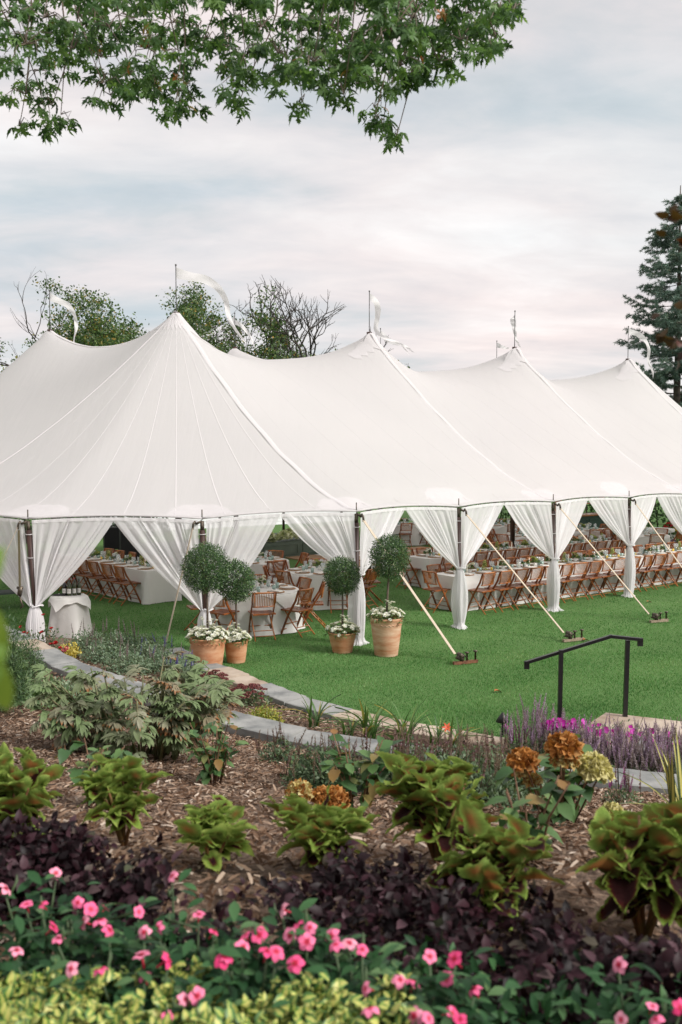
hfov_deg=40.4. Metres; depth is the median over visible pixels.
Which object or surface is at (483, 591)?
folding chair
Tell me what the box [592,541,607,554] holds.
folding chair
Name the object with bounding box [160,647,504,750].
stone edging
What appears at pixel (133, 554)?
folding chair
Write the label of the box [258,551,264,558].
flower arrangement
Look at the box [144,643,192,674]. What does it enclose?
mint clump
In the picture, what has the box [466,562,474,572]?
flower arrangement
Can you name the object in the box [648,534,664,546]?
folding chair
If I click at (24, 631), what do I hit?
rose bush
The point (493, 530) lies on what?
folding chair
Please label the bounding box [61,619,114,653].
mint clump
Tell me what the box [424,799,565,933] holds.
coleus
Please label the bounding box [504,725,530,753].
salvia clump
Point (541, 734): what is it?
catmint clump
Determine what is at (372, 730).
daylily clump
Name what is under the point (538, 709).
catmint clump
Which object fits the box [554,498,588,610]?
curtain
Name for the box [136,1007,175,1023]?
vinca plant
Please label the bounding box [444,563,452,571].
folding chair
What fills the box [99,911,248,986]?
vinca plant
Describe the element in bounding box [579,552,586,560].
flower arrangement
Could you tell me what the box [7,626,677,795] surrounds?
stone kerb
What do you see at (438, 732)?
daylily clump
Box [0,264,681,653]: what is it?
marquee
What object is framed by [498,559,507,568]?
flower arrangement
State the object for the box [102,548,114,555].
folding chair
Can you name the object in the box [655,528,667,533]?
folding chair
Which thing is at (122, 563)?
place setting
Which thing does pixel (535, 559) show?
flower arrangement
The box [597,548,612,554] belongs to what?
folding chair
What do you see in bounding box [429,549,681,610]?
long table
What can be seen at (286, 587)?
place setting
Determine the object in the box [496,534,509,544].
folding chair
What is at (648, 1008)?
vinca plant
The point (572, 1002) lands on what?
vinca foliage
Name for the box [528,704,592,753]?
catmint clump
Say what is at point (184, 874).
vinca plant
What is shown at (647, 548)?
flower arrangement
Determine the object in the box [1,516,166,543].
hedge
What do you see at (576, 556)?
flower arrangement
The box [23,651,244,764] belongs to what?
peony bush
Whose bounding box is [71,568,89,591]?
folding chair
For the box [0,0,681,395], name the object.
sky
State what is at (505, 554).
folding chair
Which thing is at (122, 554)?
folding chair
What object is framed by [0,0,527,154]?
maple tree
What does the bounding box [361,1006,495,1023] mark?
vinca plant
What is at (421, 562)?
long table
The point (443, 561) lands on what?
folding chair
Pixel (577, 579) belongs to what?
folding chair
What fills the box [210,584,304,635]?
round table
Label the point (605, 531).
folding chair
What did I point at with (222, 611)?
folding chair
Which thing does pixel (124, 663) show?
mint clump
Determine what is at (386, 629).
potted topiary
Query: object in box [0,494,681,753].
lawn
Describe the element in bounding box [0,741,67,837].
coleus
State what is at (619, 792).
salvia clump
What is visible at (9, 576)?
curtain
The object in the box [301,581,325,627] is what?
folding chair
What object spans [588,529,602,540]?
folding chair
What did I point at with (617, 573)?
folding chair
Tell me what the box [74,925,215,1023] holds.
vinca plant
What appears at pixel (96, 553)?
flower arrangement
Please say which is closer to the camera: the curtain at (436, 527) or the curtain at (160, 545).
the curtain at (160, 545)
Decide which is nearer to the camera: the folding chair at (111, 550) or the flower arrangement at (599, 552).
the flower arrangement at (599, 552)
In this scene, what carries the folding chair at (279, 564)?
on the lawn at (276, 529)
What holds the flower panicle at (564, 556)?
on the long table at (446, 580)
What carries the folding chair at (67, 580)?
on the lawn at (276, 529)
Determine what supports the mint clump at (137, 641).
on the planting bank
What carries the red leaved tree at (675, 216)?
on the planting bank
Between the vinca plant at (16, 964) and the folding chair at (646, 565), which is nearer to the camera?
the vinca plant at (16, 964)
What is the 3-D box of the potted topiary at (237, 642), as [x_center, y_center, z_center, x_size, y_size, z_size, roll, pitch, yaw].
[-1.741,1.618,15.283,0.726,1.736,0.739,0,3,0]
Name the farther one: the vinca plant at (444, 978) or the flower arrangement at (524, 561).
the flower arrangement at (524, 561)
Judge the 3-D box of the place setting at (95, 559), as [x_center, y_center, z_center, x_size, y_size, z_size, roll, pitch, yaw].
[-6.249,1.199,23.529,0.346,0.042,0.350,-3,5,-42]
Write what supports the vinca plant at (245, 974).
on the planting bank
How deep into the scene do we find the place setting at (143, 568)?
21.62 m
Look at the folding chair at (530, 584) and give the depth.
21.06 m
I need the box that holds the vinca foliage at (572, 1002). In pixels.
[0,897,681,1023]
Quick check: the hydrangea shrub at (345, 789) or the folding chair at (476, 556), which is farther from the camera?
the folding chair at (476, 556)
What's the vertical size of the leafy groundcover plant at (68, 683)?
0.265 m
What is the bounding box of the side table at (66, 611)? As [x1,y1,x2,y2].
[47,593,92,638]
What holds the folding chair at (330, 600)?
on the lawn at (276, 529)
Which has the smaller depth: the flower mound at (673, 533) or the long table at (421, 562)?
the long table at (421, 562)
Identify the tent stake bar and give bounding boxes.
[453,650,477,664]
[562,629,583,641]
[649,611,668,622]
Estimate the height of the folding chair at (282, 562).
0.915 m
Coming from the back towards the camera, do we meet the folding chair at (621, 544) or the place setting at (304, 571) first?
the folding chair at (621, 544)
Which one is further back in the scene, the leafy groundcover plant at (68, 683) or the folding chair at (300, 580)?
the folding chair at (300, 580)
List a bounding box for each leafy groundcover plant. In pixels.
[12,670,76,710]
[55,674,99,696]
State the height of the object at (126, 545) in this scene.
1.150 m
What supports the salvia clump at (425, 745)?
on the planting bank
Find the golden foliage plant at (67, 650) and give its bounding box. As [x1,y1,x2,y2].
[56,641,81,657]
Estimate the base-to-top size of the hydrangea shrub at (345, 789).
0.556 m
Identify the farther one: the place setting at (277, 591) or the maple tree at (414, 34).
the place setting at (277, 591)
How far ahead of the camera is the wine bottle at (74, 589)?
17.26 m
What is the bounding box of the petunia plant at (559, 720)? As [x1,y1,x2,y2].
[507,717,681,745]
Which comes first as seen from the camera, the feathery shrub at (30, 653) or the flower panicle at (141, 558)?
the feathery shrub at (30, 653)
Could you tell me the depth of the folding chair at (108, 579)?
21.75 m
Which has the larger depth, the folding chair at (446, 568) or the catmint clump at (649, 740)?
the folding chair at (446, 568)
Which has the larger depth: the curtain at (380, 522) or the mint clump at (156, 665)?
the curtain at (380, 522)
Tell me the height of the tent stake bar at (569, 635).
0.209 m
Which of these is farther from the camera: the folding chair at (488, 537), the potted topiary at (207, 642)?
the folding chair at (488, 537)
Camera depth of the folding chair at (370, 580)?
20.68 m
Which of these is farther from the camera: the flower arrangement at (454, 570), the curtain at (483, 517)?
the flower arrangement at (454, 570)
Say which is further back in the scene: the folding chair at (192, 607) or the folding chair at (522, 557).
the folding chair at (522, 557)
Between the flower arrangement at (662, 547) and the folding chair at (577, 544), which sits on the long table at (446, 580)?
the flower arrangement at (662, 547)
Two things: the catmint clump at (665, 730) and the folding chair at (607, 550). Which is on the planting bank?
the catmint clump at (665, 730)
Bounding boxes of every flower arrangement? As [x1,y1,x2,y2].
[92,549,100,557]
[111,552,117,560]
[123,553,133,563]
[257,575,268,586]
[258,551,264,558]
[314,559,324,569]
[423,548,431,556]
[449,565,455,573]
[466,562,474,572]
[481,543,489,550]
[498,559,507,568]
[520,539,528,547]
[521,557,530,565]
[530,556,540,565]
[571,552,580,561]
[572,536,579,543]
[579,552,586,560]
[586,550,595,559]
[595,550,604,558]
[643,545,651,553]
[651,545,657,552]
[658,544,665,551]
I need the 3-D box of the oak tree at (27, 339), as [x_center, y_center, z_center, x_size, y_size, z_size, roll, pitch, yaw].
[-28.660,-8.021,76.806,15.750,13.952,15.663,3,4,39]
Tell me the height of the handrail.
1.189 m
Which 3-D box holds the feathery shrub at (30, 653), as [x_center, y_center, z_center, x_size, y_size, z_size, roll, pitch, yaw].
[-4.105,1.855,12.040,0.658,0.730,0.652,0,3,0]
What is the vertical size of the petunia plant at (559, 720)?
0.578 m
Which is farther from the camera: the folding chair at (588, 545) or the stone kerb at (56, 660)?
the folding chair at (588, 545)
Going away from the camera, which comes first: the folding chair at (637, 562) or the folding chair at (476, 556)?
the folding chair at (637, 562)
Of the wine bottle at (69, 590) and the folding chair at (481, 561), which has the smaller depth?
the wine bottle at (69, 590)
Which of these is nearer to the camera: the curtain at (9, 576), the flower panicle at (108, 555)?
the curtain at (9, 576)
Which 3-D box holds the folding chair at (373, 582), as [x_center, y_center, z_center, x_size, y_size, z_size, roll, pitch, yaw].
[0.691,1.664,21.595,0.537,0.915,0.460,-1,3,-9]
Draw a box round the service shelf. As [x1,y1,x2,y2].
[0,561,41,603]
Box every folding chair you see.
[58,570,77,590]
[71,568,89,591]
[77,560,102,594]
[87,560,113,599]
[100,563,127,602]
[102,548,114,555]
[113,565,140,605]
[114,550,124,558]
[128,552,136,559]
[183,600,199,632]
[210,598,239,630]
[243,574,264,582]
[248,592,276,641]
[262,565,275,583]
[266,560,284,578]
[267,550,283,557]
[271,560,288,579]
[274,570,302,606]
[280,587,314,637]
[294,552,308,567]
[296,577,311,621]
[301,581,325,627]
[303,556,309,565]
[310,558,326,565]
[327,572,347,612]
[363,566,382,602]
[363,568,377,609]
[396,556,420,588]
[398,523,412,546]
[416,547,431,554]
[419,533,429,546]
[421,570,450,612]
[425,564,442,603]
[435,556,453,570]
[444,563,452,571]
[467,571,496,614]
[473,551,488,567]
[476,560,490,567]
[483,570,513,611]
[484,550,502,566]
[487,529,498,545]
[487,533,496,547]
[490,558,502,565]
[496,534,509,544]
[498,548,516,563]
[500,568,529,608]
[505,557,520,564]
[512,547,530,562]
[515,566,543,606]
[519,555,534,562]
[530,547,543,560]
[531,565,559,604]
[533,554,547,562]
[546,563,573,602]
[559,544,571,559]
[560,552,572,559]
[562,562,588,600]
[567,543,583,558]
[573,550,587,558]
[575,560,602,598]
[580,542,595,554]
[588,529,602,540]
[588,559,615,596]
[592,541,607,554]
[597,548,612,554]
[603,528,614,540]
[603,540,619,555]
[603,558,624,594]
[613,547,623,554]
[614,539,630,552]
[615,556,640,591]
[633,545,643,552]
[635,555,653,590]
[639,554,666,589]
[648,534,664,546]
[652,552,677,587]
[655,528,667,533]
[664,552,681,585]
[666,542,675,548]
[671,531,681,546]
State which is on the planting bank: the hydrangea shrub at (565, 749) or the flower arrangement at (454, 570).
the hydrangea shrub at (565, 749)
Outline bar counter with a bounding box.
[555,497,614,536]
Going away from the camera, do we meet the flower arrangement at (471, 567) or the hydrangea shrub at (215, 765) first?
the hydrangea shrub at (215, 765)
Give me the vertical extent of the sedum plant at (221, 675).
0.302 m
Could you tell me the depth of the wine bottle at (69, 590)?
17.21 m
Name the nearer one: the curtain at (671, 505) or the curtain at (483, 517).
the curtain at (483, 517)
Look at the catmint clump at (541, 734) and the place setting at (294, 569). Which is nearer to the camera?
the catmint clump at (541, 734)
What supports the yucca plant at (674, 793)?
on the planting bank
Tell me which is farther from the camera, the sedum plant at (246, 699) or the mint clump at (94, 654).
the mint clump at (94, 654)
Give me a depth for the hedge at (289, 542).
31.09 m
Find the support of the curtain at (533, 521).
hanging from the marquee
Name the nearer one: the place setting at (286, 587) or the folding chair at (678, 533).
the place setting at (286, 587)
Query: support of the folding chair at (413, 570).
on the lawn at (276, 529)
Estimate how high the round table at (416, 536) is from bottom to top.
0.757 m
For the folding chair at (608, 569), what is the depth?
22.62 m
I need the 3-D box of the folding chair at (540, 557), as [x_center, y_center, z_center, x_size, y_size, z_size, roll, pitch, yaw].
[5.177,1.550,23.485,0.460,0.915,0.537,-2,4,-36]
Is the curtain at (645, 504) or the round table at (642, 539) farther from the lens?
the round table at (642, 539)
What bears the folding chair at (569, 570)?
on the lawn at (276, 529)
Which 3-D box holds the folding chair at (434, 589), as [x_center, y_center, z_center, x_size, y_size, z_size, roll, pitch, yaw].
[2.085,1.737,20.373,0.536,0.915,0.460,-3,4,-36]
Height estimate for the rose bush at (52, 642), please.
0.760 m
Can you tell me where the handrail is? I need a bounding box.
[524,634,642,717]
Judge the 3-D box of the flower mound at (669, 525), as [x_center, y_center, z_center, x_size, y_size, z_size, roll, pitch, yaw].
[13.686,0.764,38.164,1.324,0.813,1.246,0,3,0]
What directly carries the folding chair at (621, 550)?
on the lawn at (276, 529)
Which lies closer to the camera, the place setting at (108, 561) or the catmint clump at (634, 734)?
the catmint clump at (634, 734)
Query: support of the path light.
on the lawn at (276, 529)
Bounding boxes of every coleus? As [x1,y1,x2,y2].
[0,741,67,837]
[69,754,172,845]
[174,794,257,873]
[259,785,379,869]
[375,750,490,863]
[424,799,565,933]
[575,800,681,936]
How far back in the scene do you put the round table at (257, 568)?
22.63 m
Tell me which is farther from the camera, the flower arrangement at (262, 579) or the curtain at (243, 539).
the flower arrangement at (262, 579)
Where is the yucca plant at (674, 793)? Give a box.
[618,730,681,805]
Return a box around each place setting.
[88,558,101,560]
[100,560,113,562]
[112,562,125,564]
[137,567,151,569]
[267,589,284,592]
[279,586,295,589]
[288,568,301,570]
[295,570,309,573]
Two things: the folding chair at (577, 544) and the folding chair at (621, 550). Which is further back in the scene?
the folding chair at (577, 544)
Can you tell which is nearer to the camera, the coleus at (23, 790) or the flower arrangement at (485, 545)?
the coleus at (23, 790)
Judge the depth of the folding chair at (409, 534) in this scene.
34.78 m
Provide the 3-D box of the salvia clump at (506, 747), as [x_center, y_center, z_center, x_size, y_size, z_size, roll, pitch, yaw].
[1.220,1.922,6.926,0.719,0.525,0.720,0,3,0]
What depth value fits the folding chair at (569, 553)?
24.31 m
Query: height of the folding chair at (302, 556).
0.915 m
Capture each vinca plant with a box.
[0,867,100,964]
[0,888,123,998]
[0,915,103,1019]
[28,903,164,1023]
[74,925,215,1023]
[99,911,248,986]
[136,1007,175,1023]
[138,869,213,950]
[160,901,327,1023]
[253,898,357,986]
[302,930,423,1023]
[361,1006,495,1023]
[369,947,520,1023]
[579,954,681,1023]
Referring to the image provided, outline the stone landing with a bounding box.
[587,713,681,765]
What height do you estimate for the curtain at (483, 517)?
2.447 m
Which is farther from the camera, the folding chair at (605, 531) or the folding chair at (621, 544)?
the folding chair at (605, 531)
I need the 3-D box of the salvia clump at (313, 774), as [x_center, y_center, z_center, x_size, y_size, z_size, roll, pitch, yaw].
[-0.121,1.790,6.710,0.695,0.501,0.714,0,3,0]
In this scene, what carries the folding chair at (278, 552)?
on the lawn at (276, 529)
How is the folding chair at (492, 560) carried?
on the lawn at (276, 529)
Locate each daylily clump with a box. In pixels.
[273,690,350,728]
[314,713,367,735]
[318,699,408,738]
[353,698,439,743]
[407,714,454,745]
[422,714,490,748]
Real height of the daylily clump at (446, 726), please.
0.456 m
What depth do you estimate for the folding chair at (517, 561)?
23.03 m
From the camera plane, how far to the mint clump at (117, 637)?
15.60 m
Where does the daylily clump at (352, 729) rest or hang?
on the planting bank
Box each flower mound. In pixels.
[662,522,673,527]
[668,532,681,548]
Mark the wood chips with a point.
(580, 855)
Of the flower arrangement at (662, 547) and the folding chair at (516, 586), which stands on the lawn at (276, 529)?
the folding chair at (516, 586)
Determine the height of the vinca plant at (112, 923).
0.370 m
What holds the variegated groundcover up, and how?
on the planting bank
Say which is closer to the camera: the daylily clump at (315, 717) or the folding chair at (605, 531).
the daylily clump at (315, 717)
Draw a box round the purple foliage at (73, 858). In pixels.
[0,809,681,1023]
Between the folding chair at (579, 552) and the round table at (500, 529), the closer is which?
the folding chair at (579, 552)
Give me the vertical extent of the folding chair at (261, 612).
0.915 m
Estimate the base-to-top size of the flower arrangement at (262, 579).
0.252 m
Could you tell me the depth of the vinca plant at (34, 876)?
2.71 m
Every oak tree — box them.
[0,270,278,366]
[0,337,38,371]
[196,275,409,368]
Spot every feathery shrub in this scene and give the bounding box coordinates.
[0,606,35,713]
[6,630,49,679]
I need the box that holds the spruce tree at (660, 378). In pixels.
[614,185,681,523]
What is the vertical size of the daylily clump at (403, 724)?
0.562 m
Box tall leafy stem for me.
[0,545,13,710]
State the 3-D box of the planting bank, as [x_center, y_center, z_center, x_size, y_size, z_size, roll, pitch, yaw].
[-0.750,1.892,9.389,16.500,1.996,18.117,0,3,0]
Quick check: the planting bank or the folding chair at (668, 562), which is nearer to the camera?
the planting bank
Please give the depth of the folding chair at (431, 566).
21.50 m
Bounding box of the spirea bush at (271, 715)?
[246,702,285,722]
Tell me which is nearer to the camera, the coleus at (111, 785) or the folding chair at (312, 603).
the coleus at (111, 785)
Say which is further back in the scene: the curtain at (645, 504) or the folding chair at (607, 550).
the folding chair at (607, 550)
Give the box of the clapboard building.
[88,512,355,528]
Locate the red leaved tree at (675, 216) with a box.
[651,204,681,369]
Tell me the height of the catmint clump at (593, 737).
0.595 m
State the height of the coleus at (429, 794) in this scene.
0.473 m
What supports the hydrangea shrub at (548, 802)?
on the planting bank
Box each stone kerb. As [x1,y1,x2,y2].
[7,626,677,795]
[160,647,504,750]
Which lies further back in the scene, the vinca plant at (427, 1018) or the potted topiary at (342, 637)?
the potted topiary at (342, 637)
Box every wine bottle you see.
[62,582,66,595]
[67,579,71,595]
[72,579,76,594]
[77,579,80,594]
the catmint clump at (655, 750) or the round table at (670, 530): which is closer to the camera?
the catmint clump at (655, 750)
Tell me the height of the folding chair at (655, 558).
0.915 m
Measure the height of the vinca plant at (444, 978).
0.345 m
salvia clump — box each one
[254,713,307,764]
[278,723,365,788]
[346,722,432,796]
[385,727,495,800]
[390,725,452,759]
[418,723,537,811]
[443,724,497,764]
[467,730,546,799]
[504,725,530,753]
[600,765,643,805]
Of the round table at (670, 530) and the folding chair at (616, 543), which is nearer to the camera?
the folding chair at (616, 543)
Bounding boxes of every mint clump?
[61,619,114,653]
[78,629,128,665]
[83,618,138,654]
[101,640,157,676]
[113,620,169,653]
[128,635,174,663]
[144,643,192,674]
[158,647,203,680]
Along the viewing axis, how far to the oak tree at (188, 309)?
68.52 m
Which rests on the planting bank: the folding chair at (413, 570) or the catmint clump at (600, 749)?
the catmint clump at (600, 749)
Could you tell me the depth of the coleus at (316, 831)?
3.52 m
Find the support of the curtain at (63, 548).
hanging from the marquee
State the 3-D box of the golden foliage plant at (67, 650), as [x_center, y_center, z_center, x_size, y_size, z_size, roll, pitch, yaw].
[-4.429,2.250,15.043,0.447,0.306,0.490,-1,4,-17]
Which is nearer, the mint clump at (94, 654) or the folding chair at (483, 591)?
the mint clump at (94, 654)
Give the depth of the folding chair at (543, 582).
21.33 m
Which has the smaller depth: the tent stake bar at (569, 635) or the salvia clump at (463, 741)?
the salvia clump at (463, 741)
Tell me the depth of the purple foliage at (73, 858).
2.88 m
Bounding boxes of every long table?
[62,556,181,604]
[403,541,619,587]
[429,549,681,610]
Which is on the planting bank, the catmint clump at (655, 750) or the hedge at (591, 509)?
the catmint clump at (655, 750)
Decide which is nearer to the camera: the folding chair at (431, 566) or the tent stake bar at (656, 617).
the tent stake bar at (656, 617)
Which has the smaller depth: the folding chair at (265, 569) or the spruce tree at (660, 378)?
the folding chair at (265, 569)
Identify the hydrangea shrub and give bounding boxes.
[54,738,132,807]
[183,719,248,784]
[284,720,404,811]
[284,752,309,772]
[484,766,585,866]
[503,730,623,825]
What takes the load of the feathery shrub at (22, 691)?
on the planting bank
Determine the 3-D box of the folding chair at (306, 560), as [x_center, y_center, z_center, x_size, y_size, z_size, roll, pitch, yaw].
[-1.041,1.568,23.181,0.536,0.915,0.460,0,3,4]
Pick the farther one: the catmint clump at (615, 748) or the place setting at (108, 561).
the place setting at (108, 561)
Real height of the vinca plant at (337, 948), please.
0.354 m
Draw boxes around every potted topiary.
[179,541,232,664]
[217,558,256,663]
[323,555,361,653]
[365,532,411,657]
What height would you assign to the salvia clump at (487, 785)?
0.582 m
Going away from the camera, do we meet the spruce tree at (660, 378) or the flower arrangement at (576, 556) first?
the flower arrangement at (576, 556)
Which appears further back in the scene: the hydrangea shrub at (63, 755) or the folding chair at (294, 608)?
the folding chair at (294, 608)
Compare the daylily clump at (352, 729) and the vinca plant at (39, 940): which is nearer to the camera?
the vinca plant at (39, 940)
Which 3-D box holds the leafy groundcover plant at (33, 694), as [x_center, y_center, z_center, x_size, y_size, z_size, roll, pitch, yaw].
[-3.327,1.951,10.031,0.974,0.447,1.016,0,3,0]
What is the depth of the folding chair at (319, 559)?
22.71 m
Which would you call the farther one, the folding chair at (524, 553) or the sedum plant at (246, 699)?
the folding chair at (524, 553)
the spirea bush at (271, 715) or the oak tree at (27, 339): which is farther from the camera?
the oak tree at (27, 339)
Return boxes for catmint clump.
[498,704,556,753]
[519,693,554,747]
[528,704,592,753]
[544,716,610,756]
[560,714,633,765]
[579,722,651,779]
[586,712,668,770]
[613,718,681,771]
[614,726,680,771]
[639,727,681,772]
[653,715,681,773]
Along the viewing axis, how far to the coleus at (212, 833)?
3.55 m
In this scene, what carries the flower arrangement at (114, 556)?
on the long table at (154, 586)
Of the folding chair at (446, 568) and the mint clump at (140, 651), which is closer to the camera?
the mint clump at (140, 651)
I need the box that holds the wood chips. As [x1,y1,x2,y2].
[0,649,678,1023]
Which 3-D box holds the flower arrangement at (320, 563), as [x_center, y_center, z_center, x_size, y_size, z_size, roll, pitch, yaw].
[-0.503,1.208,21.475,0.265,0.259,0.244,0,3,-7]
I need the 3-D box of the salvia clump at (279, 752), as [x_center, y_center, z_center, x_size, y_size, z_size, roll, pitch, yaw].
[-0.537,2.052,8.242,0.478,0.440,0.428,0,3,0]
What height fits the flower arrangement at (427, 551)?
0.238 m
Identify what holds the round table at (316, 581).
on the lawn at (276, 529)
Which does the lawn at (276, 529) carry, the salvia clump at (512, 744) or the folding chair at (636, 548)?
the folding chair at (636, 548)
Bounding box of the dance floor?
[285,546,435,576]
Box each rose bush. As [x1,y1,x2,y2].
[13,625,44,640]
[36,613,64,649]
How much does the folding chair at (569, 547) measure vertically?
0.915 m
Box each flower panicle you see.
[106,551,110,559]
[139,555,143,564]
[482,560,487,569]
[561,552,566,561]
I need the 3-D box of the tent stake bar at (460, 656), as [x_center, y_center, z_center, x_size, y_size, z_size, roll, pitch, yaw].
[2.037,2.381,15.171,0.464,0.206,0.128,-2,4,-24]
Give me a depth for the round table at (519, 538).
30.19 m
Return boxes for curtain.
[0,518,32,635]
[31,517,113,641]
[114,517,205,626]
[203,514,279,626]
[281,512,362,645]
[357,507,405,644]
[406,507,465,629]
[460,502,503,627]
[504,502,558,611]
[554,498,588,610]
[589,498,633,597]
[630,495,656,595]
[657,494,681,533]
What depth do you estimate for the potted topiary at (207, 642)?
14.79 m
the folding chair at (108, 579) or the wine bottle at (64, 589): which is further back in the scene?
the folding chair at (108, 579)
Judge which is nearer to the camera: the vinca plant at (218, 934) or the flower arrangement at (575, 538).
the vinca plant at (218, 934)
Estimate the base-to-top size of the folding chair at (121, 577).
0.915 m
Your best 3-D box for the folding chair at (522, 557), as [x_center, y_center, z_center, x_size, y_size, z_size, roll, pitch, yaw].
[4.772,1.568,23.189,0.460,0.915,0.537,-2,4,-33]
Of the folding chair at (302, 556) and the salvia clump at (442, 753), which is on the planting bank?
the salvia clump at (442, 753)
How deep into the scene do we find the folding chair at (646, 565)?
23.50 m
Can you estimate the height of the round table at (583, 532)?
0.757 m
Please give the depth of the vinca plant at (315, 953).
2.38 m
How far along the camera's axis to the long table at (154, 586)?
21.61 m
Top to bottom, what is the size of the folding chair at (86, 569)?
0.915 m
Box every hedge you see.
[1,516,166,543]
[139,528,398,558]
[419,494,681,526]
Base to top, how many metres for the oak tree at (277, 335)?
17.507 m
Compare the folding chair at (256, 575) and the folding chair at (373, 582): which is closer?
the folding chair at (256, 575)
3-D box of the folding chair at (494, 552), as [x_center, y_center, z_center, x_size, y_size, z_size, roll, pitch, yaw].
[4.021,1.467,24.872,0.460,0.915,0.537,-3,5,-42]
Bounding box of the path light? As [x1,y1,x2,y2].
[496,712,509,734]
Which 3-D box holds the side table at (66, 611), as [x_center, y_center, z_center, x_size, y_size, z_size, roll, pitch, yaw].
[-5.084,1.955,17.293,0.817,0.802,0.824,-3,4,-37]
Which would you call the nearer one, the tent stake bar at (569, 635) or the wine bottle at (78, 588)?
the tent stake bar at (569, 635)
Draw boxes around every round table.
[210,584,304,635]
[249,557,289,581]
[284,566,365,609]
[392,523,428,545]
[484,523,517,545]
[499,533,528,547]
[573,528,610,541]
[616,533,670,551]
[642,527,675,547]
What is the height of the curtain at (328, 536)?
2.409 m
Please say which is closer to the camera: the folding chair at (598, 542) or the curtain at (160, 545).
the curtain at (160, 545)
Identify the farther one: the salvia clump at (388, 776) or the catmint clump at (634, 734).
the catmint clump at (634, 734)
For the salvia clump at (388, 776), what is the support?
on the planting bank
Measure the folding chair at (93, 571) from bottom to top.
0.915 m
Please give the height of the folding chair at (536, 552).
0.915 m
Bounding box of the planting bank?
[0,633,681,1023]
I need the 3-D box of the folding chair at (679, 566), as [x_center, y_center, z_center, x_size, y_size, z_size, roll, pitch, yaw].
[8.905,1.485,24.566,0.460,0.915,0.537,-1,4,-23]
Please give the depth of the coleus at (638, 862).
2.98 m
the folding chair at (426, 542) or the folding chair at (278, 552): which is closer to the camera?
the folding chair at (278, 552)
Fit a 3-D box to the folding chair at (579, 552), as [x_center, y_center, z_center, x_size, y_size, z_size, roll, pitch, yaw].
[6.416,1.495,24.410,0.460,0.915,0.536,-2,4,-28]
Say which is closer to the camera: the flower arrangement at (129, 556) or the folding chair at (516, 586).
the folding chair at (516, 586)
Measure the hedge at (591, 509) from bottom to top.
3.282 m
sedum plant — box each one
[200,669,229,688]
[226,683,274,707]
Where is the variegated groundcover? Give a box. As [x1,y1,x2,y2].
[0,954,417,1023]
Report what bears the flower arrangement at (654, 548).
on the long table at (446, 580)
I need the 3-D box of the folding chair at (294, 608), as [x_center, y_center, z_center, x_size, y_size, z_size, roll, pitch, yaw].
[-0.825,1.898,17.690,0.537,0.915,0.460,3,4,37]
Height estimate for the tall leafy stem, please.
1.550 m
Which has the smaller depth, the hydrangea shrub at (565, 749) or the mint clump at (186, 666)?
the hydrangea shrub at (565, 749)
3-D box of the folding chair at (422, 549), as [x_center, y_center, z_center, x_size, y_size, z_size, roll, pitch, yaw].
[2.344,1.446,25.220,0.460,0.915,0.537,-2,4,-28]
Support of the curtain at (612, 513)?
hanging from the marquee
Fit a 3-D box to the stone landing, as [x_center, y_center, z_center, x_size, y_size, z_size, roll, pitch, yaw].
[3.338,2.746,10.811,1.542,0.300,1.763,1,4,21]
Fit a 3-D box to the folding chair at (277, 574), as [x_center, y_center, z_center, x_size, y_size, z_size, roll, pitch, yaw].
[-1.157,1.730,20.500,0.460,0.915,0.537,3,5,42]
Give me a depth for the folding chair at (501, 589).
20.41 m
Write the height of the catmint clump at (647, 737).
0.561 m
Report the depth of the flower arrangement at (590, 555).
23.45 m
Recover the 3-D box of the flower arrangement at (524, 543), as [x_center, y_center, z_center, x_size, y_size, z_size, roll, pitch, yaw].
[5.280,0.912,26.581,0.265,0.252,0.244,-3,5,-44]

